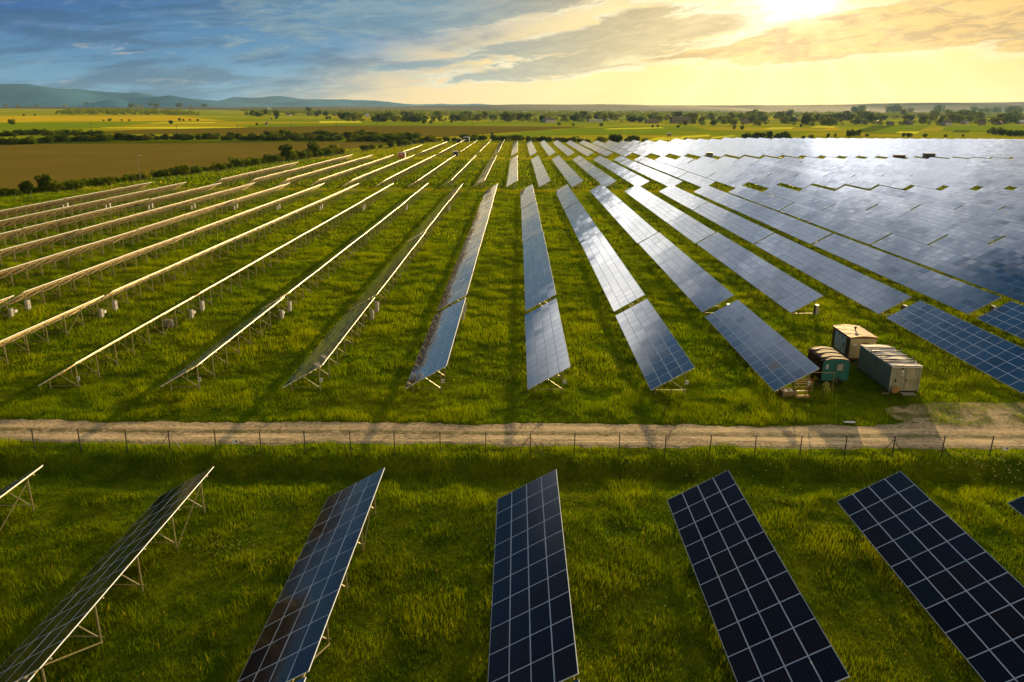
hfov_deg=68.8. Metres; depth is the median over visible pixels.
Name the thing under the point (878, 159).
solar table
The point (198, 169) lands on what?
bush
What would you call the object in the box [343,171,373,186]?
solar table
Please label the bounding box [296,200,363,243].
solar table
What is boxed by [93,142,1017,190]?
grass
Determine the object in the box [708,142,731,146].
solar table
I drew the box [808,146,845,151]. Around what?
solar table
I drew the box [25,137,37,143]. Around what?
bush
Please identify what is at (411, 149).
solar table
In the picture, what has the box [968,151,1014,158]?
solar table
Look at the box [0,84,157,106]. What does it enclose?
mountains
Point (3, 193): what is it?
bush
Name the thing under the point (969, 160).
solar table
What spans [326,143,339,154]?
bush
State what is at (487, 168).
solar table
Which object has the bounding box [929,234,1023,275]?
solar table
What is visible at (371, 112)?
wood
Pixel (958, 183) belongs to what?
solar table
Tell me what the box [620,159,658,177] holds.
solar table
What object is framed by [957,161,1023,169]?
solar table
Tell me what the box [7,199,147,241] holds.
solar table
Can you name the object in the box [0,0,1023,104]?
sky
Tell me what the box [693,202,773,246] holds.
solar table
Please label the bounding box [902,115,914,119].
bush
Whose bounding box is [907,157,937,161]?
solar table
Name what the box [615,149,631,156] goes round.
solar table
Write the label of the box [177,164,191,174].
bush
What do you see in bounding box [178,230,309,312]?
solar table
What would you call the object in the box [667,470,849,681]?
solar table
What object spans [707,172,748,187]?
solar table
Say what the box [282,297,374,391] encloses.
solar table
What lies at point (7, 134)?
bush
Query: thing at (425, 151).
solar table
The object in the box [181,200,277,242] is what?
solar table
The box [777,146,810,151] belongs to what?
solar table
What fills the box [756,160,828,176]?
solar table
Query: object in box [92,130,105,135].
bush
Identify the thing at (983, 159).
solar table
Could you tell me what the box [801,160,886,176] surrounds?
solar table
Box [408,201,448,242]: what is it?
solar table
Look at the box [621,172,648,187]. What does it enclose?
solar table
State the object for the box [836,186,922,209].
solar table
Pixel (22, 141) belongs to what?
bush
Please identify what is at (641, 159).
solar table
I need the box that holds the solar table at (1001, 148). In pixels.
[977,147,1023,150]
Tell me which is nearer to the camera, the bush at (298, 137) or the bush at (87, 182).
the bush at (87, 182)
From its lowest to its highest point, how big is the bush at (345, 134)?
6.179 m
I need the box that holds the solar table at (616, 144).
[609,142,623,147]
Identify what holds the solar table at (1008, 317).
on the ground at (206, 597)
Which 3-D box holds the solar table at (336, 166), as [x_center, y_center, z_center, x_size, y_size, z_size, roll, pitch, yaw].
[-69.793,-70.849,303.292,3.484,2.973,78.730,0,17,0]
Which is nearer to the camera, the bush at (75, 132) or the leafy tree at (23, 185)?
the leafy tree at (23, 185)
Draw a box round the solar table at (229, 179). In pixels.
[214,170,260,186]
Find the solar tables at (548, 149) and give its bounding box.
[20,137,1023,681]
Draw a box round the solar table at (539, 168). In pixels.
[532,158,545,176]
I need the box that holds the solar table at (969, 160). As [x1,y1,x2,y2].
[950,158,981,162]
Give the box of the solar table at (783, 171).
[733,159,800,176]
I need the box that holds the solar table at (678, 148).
[667,145,689,151]
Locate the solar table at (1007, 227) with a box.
[912,203,1023,237]
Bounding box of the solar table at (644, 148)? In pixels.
[636,145,655,151]
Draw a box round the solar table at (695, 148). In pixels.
[683,145,707,151]
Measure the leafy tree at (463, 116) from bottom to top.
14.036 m
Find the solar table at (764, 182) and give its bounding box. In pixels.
[735,172,780,188]
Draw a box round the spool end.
[891,386,899,392]
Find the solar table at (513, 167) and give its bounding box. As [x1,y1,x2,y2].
[508,158,517,175]
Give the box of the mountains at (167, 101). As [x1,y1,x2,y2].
[64,95,352,106]
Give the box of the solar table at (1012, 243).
[990,235,1023,253]
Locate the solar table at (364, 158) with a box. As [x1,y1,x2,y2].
[357,154,373,162]
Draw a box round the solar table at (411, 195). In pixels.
[394,183,427,207]
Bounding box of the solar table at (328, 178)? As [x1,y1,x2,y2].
[310,170,346,187]
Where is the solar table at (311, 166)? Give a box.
[284,157,340,174]
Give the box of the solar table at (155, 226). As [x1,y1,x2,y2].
[124,199,233,242]
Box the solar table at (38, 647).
[0,466,213,681]
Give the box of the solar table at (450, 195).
[437,184,462,209]
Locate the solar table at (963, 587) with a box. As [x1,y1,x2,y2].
[837,471,1023,681]
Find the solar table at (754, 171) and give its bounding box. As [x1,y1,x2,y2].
[711,159,772,176]
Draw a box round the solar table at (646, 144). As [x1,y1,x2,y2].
[638,142,653,147]
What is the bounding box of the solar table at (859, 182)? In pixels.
[824,173,880,190]
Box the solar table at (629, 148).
[620,145,637,152]
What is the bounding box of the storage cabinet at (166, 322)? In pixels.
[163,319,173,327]
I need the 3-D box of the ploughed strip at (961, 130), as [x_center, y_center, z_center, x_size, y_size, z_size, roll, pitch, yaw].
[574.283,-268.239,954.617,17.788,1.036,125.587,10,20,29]
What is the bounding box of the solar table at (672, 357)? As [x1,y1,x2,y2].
[616,299,694,393]
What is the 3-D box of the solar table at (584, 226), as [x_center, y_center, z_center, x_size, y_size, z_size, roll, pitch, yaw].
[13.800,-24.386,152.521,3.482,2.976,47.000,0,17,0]
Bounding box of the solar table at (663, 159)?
[655,156,670,162]
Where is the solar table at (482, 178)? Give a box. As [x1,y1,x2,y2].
[473,171,488,187]
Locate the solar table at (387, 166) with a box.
[368,158,405,176]
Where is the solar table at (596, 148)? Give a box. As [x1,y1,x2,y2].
[589,145,602,151]
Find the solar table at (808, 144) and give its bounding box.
[791,143,822,146]
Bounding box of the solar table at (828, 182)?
[795,173,847,189]
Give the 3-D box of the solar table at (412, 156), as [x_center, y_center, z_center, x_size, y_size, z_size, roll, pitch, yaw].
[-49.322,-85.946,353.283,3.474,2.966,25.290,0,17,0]
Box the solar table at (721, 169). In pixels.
[688,159,743,176]
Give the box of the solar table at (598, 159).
[593,156,605,162]
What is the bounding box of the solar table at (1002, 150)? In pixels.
[962,147,1019,151]
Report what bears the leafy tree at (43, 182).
on the ground at (206, 597)
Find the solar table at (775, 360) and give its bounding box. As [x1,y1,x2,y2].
[706,300,819,394]
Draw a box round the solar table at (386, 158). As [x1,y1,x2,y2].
[379,154,393,162]
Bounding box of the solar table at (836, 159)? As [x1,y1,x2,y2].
[824,157,847,161]
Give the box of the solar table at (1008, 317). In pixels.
[977,301,1023,341]
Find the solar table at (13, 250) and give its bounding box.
[0,229,78,266]
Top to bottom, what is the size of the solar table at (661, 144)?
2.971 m
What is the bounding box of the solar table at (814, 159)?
[803,157,825,162]
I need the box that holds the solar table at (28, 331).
[0,295,103,364]
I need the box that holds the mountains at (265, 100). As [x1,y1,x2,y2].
[220,96,490,105]
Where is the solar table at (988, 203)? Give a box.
[907,186,1009,209]
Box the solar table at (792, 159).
[782,156,804,162]
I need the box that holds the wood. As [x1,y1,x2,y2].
[4,104,1023,125]
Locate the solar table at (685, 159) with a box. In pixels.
[676,156,692,162]
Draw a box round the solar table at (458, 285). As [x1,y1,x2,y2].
[437,232,483,310]
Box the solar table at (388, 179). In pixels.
[376,172,402,185]
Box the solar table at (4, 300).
[0,295,13,317]
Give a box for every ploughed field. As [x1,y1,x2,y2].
[0,142,384,190]
[104,126,339,134]
[331,125,576,136]
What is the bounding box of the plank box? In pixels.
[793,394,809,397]
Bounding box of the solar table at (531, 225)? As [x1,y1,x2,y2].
[521,202,541,242]
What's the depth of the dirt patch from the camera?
58.89 m
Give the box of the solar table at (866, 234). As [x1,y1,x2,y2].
[780,202,890,245]
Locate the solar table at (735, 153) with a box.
[722,149,745,157]
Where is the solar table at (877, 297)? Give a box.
[754,233,910,315]
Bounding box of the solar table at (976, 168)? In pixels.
[913,160,1023,175]
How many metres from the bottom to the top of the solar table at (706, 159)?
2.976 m
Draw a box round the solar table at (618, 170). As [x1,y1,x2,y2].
[599,159,630,176]
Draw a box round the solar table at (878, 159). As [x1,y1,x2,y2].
[866,157,892,161]
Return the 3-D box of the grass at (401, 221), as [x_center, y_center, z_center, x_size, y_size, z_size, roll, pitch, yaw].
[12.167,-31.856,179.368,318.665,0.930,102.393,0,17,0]
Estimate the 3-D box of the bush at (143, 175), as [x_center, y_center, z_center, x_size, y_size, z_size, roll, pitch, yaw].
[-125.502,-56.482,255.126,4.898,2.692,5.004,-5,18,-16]
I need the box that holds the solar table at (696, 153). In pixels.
[687,149,705,156]
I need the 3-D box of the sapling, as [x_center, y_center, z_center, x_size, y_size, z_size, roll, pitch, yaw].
[25.573,4.038,60.955,0.793,1.612,0.749,-14,22,-38]
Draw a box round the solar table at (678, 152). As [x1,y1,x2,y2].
[669,149,687,156]
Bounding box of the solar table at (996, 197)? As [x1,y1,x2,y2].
[942,186,1023,205]
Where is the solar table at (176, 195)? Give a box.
[140,183,219,206]
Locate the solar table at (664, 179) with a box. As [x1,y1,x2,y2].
[650,172,681,187]
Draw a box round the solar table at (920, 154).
[897,150,937,156]
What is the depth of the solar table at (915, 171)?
293.86 m
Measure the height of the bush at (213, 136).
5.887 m
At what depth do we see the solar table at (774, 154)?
408.46 m
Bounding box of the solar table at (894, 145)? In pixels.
[874,143,915,146]
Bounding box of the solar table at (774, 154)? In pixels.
[757,150,784,157]
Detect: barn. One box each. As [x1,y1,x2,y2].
[541,118,555,122]
[588,119,602,121]
[644,119,659,122]
[669,117,689,122]
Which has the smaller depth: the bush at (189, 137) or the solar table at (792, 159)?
the solar table at (792, 159)
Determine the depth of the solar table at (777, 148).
458.40 m
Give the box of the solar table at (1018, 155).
[985,151,1023,157]
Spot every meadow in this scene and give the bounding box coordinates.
[0,116,223,121]
[0,123,145,128]
[105,127,243,128]
[160,122,214,122]
[319,121,361,122]
[480,130,677,136]
[591,125,707,131]
[604,127,662,129]
[649,137,683,139]
[681,134,709,137]
[765,127,793,128]
[810,126,836,127]
[820,128,839,130]
[867,125,930,133]
[897,131,920,133]
[941,126,1023,131]
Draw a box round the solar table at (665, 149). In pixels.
[651,145,672,151]
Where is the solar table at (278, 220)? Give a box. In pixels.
[235,200,320,241]
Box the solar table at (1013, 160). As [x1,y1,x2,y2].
[991,158,1023,161]
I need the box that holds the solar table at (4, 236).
[0,229,20,245]
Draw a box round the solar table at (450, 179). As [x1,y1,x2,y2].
[442,171,459,187]
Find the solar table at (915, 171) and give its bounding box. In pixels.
[847,160,943,175]
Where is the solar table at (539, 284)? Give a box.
[523,231,555,311]
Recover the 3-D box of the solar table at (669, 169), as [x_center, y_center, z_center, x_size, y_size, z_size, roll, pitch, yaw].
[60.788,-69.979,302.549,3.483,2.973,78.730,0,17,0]
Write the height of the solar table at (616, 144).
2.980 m
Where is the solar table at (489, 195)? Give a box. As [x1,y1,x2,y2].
[478,184,497,208]
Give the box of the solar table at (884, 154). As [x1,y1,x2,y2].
[862,150,898,157]
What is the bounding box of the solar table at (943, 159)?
[928,157,959,161]
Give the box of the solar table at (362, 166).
[340,158,383,176]
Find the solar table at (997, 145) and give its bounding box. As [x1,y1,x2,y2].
[972,143,1022,147]
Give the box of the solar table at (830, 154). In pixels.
[809,150,840,157]
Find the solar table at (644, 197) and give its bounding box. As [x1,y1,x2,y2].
[625,185,664,209]
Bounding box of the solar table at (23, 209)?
[0,199,62,218]
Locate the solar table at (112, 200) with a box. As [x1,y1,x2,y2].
[95,182,185,207]
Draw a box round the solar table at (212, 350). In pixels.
[160,297,283,390]
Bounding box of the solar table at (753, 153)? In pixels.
[739,150,765,157]
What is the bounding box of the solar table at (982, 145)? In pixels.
[958,143,1004,146]
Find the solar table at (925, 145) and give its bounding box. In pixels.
[902,143,946,147]
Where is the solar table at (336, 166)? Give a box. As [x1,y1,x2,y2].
[312,157,362,176]
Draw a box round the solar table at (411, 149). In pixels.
[403,145,421,153]
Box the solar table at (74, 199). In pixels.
[54,182,151,207]
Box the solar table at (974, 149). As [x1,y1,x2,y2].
[946,146,1001,151]
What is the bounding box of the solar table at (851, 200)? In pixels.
[799,185,879,209]
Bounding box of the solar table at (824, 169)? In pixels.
[778,160,857,176]
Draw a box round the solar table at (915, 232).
[823,202,948,245]
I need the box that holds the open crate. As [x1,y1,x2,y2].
[778,387,797,396]
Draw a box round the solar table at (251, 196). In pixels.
[224,183,288,209]
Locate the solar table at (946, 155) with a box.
[915,150,956,157]
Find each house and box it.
[741,119,748,123]
[905,120,913,124]
[940,119,952,125]
[960,119,968,123]
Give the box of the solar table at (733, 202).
[694,185,749,212]
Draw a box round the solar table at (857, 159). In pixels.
[845,157,869,161]
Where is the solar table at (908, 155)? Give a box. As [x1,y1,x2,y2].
[880,150,917,157]
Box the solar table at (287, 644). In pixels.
[238,468,384,681]
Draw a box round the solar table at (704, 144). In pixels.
[694,142,716,146]
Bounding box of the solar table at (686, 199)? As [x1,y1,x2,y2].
[659,185,707,209]
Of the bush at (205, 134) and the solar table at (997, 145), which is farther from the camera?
the bush at (205, 134)
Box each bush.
[0,132,11,136]
[0,189,9,196]
[1,187,17,195]
[5,136,18,144]
[8,119,14,123]
[11,130,23,134]
[19,138,25,143]
[25,130,37,134]
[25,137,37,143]
[30,186,42,191]
[37,137,45,142]
[39,136,54,142]
[41,130,54,135]
[45,134,57,141]
[47,182,63,190]
[53,180,66,190]
[55,134,69,141]
[64,179,85,188]
[64,182,71,189]
[70,129,82,135]
[77,134,90,140]
[80,178,94,186]
[81,130,93,135]
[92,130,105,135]
[92,133,105,140]
[93,176,105,184]
[98,133,113,140]
[104,176,116,184]
[113,132,122,139]
[114,176,122,181]
[121,176,128,181]
[122,174,136,180]
[128,134,142,140]
[137,172,151,178]
[140,135,152,140]
[150,170,162,176]
[158,168,171,176]
[167,166,181,174]
[172,133,183,139]
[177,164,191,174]
[182,133,195,139]
[194,165,202,172]
[201,132,210,138]
[205,132,218,138]
[212,162,227,169]
[220,135,234,139]
[221,163,233,168]
[228,157,245,166]
[242,134,253,139]
[242,158,251,165]
[247,157,260,164]
[248,134,260,140]
[261,134,269,140]
[262,154,280,162]
[268,134,279,140]
[275,154,285,161]
[291,149,298,159]
[293,133,303,140]
[295,150,307,158]
[300,148,312,157]
[306,136,316,140]
[316,147,323,156]
[318,130,330,136]
[322,146,335,155]
[325,136,336,140]
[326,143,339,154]
[333,134,344,140]
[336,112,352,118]
[337,147,344,153]
[342,132,350,138]
[350,133,359,140]
[355,135,362,140]
[357,132,366,136]
[359,145,370,150]
[363,135,373,141]
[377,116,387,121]
[380,136,395,141]
[386,133,395,140]
[396,136,409,140]
[402,139,409,145]
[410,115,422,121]
[410,133,419,138]
[412,138,418,143]
[428,136,438,141]
[449,114,459,120]
[458,134,471,139]
[469,136,478,140]
[478,135,487,139]
[489,135,498,140]
[499,112,514,120]
[499,135,512,140]
[511,134,524,140]
[525,136,536,140]
[540,136,550,140]
[553,137,564,140]
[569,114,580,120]
[595,136,606,141]
[608,133,619,141]
[615,134,622,141]
[627,135,636,141]
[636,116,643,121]
[716,116,726,121]
[741,132,751,137]
[752,132,761,138]
[757,115,767,121]
[772,133,781,137]
[780,130,789,138]
[788,117,797,121]
[800,115,816,124]
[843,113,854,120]
[846,129,854,135]
[852,119,860,123]
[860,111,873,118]
[864,113,880,121]
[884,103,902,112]
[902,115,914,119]
[989,126,1001,133]
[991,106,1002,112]
[998,128,1007,134]
[1003,115,1014,122]
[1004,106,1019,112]
[1006,130,1012,135]
[1018,130,1023,135]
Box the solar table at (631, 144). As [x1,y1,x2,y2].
[624,142,638,147]
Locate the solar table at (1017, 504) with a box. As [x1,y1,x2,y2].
[1008,496,1023,519]
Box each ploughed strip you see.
[855,125,895,131]
[953,130,969,131]
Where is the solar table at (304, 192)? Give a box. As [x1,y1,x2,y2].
[267,183,323,208]
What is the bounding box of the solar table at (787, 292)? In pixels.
[697,232,822,316]
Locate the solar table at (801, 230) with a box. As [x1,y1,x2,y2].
[736,202,830,243]
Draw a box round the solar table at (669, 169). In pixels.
[643,159,686,178]
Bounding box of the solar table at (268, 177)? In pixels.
[245,170,288,184]
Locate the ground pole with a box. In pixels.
[807,372,834,388]
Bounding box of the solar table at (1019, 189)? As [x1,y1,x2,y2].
[1012,187,1023,191]
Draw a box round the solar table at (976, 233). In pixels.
[867,203,1005,243]
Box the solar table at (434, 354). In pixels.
[405,298,465,392]
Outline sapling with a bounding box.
[823,381,830,394]
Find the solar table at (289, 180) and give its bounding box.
[277,170,318,186]
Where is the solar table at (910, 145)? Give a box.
[888,143,931,146]
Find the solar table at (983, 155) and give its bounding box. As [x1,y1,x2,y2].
[950,151,995,158]
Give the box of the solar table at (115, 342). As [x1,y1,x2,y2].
[38,296,193,389]
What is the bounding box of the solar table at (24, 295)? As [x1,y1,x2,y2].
[0,230,193,309]
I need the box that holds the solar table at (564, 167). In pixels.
[555,159,573,176]
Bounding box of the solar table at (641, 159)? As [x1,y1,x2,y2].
[635,156,648,162]
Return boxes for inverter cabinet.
[8,308,14,317]
[24,299,30,309]
[98,308,103,317]
[112,300,117,310]
[189,309,193,318]
[199,300,204,310]
[280,310,283,318]
[287,301,291,311]
[375,301,378,311]
[814,304,819,314]
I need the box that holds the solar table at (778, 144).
[763,142,791,146]
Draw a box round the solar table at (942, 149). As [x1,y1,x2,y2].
[916,146,966,151]
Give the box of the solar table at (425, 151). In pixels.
[417,149,429,155]
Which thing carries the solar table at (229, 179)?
on the ground at (206, 597)
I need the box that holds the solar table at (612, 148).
[605,145,619,151]
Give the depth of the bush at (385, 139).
587.61 m
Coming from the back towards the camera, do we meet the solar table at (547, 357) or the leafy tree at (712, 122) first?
the leafy tree at (712, 122)
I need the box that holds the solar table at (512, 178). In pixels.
[506,171,517,187]
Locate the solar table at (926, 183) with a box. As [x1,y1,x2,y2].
[881,173,946,189]
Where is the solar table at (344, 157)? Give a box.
[336,154,352,162]
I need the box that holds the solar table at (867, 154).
[845,150,879,157]
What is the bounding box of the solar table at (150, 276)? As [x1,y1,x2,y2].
[86,230,251,312]
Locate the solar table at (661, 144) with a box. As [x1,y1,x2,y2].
[652,142,669,146]
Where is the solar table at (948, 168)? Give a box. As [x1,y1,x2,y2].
[890,160,1000,175]
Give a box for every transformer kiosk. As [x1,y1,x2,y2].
[398,152,405,157]
[452,151,458,156]
[464,137,469,141]
[706,152,713,157]
[893,155,905,158]
[922,153,935,158]
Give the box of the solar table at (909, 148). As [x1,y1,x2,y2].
[885,146,933,151]
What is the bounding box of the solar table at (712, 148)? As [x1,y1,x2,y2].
[698,145,724,151]
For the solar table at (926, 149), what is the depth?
458.21 m
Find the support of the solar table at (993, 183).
on the ground at (206, 597)
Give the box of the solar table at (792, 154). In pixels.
[774,150,803,157]
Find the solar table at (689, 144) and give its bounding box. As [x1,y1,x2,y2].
[680,142,700,146]
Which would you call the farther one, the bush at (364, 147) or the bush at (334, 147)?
the bush at (364, 147)
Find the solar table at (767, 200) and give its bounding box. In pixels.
[729,185,792,211]
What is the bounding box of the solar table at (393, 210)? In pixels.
[351,201,405,244]
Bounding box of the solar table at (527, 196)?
[520,184,535,208]
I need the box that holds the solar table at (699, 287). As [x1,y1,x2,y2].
[639,232,733,315]
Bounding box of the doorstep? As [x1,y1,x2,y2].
[900,392,915,395]
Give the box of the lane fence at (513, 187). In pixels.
[160,184,1004,190]
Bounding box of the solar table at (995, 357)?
[886,301,1023,396]
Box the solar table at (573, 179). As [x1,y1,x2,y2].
[565,171,582,188]
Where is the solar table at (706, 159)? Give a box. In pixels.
[697,156,715,162]
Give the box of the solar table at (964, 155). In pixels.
[932,151,975,158]
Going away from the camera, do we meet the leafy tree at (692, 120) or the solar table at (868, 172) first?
the solar table at (868, 172)
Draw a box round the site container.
[857,345,922,391]
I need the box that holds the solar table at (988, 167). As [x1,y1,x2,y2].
[936,161,1023,172]
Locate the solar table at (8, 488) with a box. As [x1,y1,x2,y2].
[0,465,42,529]
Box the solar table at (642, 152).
[633,149,650,156]
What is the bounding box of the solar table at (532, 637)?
[488,469,578,681]
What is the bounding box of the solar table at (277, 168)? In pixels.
[255,162,297,174]
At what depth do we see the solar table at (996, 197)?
196.96 m
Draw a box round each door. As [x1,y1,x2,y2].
[834,330,846,353]
[903,368,916,390]
[925,154,934,158]
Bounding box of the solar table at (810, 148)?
[793,146,828,151]
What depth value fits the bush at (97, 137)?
573.65 m
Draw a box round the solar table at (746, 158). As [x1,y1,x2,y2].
[741,156,759,161]
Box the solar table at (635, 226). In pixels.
[607,202,657,243]
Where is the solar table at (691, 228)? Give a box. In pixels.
[650,202,715,242]
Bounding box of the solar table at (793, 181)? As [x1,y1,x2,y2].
[766,173,814,188]
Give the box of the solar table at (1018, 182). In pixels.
[969,173,1023,187]
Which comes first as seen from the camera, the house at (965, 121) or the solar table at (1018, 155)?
the solar table at (1018, 155)
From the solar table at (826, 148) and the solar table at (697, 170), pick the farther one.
the solar table at (826, 148)
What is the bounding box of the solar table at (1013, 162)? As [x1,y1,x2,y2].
[1003,161,1023,164]
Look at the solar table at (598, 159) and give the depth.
351.47 m
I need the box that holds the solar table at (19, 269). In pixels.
[0,230,135,284]
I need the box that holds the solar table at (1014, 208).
[1000,204,1023,213]
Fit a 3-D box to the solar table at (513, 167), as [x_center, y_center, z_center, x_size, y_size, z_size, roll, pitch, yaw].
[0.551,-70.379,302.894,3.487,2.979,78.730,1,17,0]
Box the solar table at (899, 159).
[887,157,914,161]
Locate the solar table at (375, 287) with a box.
[348,232,424,313]
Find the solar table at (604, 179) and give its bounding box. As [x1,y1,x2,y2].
[593,172,615,187]
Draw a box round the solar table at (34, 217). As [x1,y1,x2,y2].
[0,198,106,231]
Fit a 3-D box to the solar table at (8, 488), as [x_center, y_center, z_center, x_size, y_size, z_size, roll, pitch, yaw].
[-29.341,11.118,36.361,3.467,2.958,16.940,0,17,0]
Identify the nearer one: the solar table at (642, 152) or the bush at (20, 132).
the solar table at (642, 152)
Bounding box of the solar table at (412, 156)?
[401,155,413,162]
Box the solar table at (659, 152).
[651,149,668,156]
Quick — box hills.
[0,102,1023,112]
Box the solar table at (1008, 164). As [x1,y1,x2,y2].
[979,161,1023,166]
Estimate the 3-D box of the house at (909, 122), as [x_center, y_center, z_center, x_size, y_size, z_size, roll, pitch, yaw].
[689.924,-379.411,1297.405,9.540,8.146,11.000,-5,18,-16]
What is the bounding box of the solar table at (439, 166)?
[425,158,450,176]
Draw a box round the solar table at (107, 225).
[64,199,191,241]
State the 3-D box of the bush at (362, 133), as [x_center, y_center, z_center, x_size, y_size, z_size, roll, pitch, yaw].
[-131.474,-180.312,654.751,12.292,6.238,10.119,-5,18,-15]
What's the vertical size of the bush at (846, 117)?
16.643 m
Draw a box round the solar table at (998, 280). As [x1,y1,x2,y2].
[871,234,1023,303]
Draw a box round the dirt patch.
[884,402,1023,421]
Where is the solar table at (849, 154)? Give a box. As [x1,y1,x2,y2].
[827,150,859,157]
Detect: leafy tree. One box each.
[18,180,32,193]
[34,173,52,191]
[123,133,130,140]
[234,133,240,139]
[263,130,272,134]
[278,143,292,160]
[306,140,319,156]
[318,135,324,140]
[350,114,357,120]
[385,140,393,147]
[389,116,398,121]
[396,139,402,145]
[433,111,442,115]
[459,114,467,120]
[473,113,482,120]
[481,110,488,118]
[517,112,524,120]
[524,113,531,120]
[560,114,568,120]
[578,111,589,118]
[593,111,603,118]
[601,113,607,120]
[607,112,615,119]
[674,111,683,116]
[688,117,696,123]
[690,112,699,120]
[697,116,706,122]
[708,112,715,119]
[709,119,716,124]
[727,112,736,118]
[730,119,737,124]
[736,113,744,120]
[748,115,755,122]
[754,111,765,117]
[765,130,772,137]
[777,111,784,119]
[785,109,794,116]
[820,119,826,124]
[825,116,832,124]
[828,113,838,117]
[837,113,844,119]
[851,106,859,112]
[856,110,864,118]
[858,105,866,110]
[900,109,908,115]
[919,115,928,123]
[927,113,937,119]
[930,104,942,110]
[930,110,942,116]
[945,113,956,121]
[954,114,965,122]
[966,115,974,121]
[969,106,978,110]
[975,118,986,123]
[976,111,985,117]
[985,107,992,112]
[989,117,1002,124]
[1000,116,1008,123]
[1012,108,1023,112]
[1013,129,1019,135]
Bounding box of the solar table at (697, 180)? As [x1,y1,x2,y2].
[678,172,715,186]
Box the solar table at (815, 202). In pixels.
[764,185,836,210]
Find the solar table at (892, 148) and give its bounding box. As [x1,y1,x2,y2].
[870,146,915,151]
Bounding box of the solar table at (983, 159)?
[970,157,1004,161]
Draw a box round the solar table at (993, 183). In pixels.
[939,173,1013,189]
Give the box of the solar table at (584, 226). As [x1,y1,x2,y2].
[565,202,599,242]
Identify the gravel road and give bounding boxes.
[0,410,1023,449]
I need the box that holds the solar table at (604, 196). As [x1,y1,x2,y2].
[590,184,620,208]
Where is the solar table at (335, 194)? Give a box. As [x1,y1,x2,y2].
[310,183,358,208]
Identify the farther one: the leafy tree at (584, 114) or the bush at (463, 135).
the leafy tree at (584, 114)
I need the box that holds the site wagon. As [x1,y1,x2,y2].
[808,346,850,385]
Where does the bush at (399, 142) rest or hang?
on the ground at (206, 597)
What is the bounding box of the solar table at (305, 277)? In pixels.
[260,231,367,313]
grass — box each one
[0,185,1005,247]
[0,241,1023,379]
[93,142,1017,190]
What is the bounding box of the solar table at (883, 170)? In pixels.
[822,160,914,175]
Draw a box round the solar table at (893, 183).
[853,173,914,188]
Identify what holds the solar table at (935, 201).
on the ground at (206, 597)
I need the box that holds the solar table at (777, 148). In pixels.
[761,146,793,151]
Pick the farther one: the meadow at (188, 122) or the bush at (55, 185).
the meadow at (188, 122)
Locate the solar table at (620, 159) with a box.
[614,156,627,162]
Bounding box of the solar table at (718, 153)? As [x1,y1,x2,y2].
[704,149,726,156]
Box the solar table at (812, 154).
[792,150,822,157]
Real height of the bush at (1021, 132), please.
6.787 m
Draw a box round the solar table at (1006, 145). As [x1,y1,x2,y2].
[986,143,1023,147]
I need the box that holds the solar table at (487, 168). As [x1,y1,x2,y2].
[480,158,494,176]
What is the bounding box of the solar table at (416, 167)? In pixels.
[396,158,428,176]
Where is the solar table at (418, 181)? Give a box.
[410,172,429,187]
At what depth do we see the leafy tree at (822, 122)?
1243.89 m
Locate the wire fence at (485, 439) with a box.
[0,429,1023,457]
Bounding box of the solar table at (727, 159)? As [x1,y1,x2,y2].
[718,156,737,162]
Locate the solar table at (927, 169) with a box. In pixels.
[868,160,971,175]
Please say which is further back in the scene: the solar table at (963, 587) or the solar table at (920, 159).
the solar table at (920, 159)
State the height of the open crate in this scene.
0.540 m
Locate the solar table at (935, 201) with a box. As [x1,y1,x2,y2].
[871,186,964,209]
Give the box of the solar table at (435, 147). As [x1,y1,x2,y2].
[429,142,446,151]
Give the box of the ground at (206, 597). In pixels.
[0,109,1023,681]
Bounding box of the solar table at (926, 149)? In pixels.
[901,146,949,151]
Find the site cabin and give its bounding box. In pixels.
[831,324,878,361]
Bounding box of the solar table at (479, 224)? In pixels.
[465,201,492,241]
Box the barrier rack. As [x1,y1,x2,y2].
[794,378,813,392]
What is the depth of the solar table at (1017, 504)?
43.66 m
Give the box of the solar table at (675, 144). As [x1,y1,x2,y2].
[666,142,685,146]
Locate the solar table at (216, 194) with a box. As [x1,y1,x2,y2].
[181,183,253,206]
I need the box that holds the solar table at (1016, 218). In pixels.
[955,203,1023,224]
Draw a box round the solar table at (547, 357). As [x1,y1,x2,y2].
[525,298,570,392]
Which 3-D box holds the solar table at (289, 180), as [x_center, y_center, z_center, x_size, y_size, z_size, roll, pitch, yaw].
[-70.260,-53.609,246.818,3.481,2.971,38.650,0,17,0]
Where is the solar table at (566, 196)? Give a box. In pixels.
[555,185,578,208]
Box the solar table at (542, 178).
[536,171,549,187]
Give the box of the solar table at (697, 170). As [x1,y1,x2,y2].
[665,159,714,177]
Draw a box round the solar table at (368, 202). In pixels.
[353,184,391,210]
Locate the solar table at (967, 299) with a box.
[813,234,1001,315]
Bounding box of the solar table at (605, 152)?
[598,149,612,156]
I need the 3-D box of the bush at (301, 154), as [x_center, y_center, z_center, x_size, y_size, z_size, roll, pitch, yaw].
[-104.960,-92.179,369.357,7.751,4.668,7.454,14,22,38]
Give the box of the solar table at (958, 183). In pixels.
[910,173,980,189]
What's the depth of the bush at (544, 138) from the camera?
618.91 m
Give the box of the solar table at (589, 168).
[577,159,602,176]
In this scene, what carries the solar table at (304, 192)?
on the ground at (206, 597)
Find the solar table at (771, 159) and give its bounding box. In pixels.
[759,156,782,162]
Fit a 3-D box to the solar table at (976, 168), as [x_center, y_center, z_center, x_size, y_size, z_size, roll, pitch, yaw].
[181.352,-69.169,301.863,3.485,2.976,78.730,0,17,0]
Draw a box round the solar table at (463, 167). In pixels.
[453,158,472,177]
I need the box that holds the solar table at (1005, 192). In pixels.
[977,186,1023,198]
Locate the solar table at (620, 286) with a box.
[581,232,644,314]

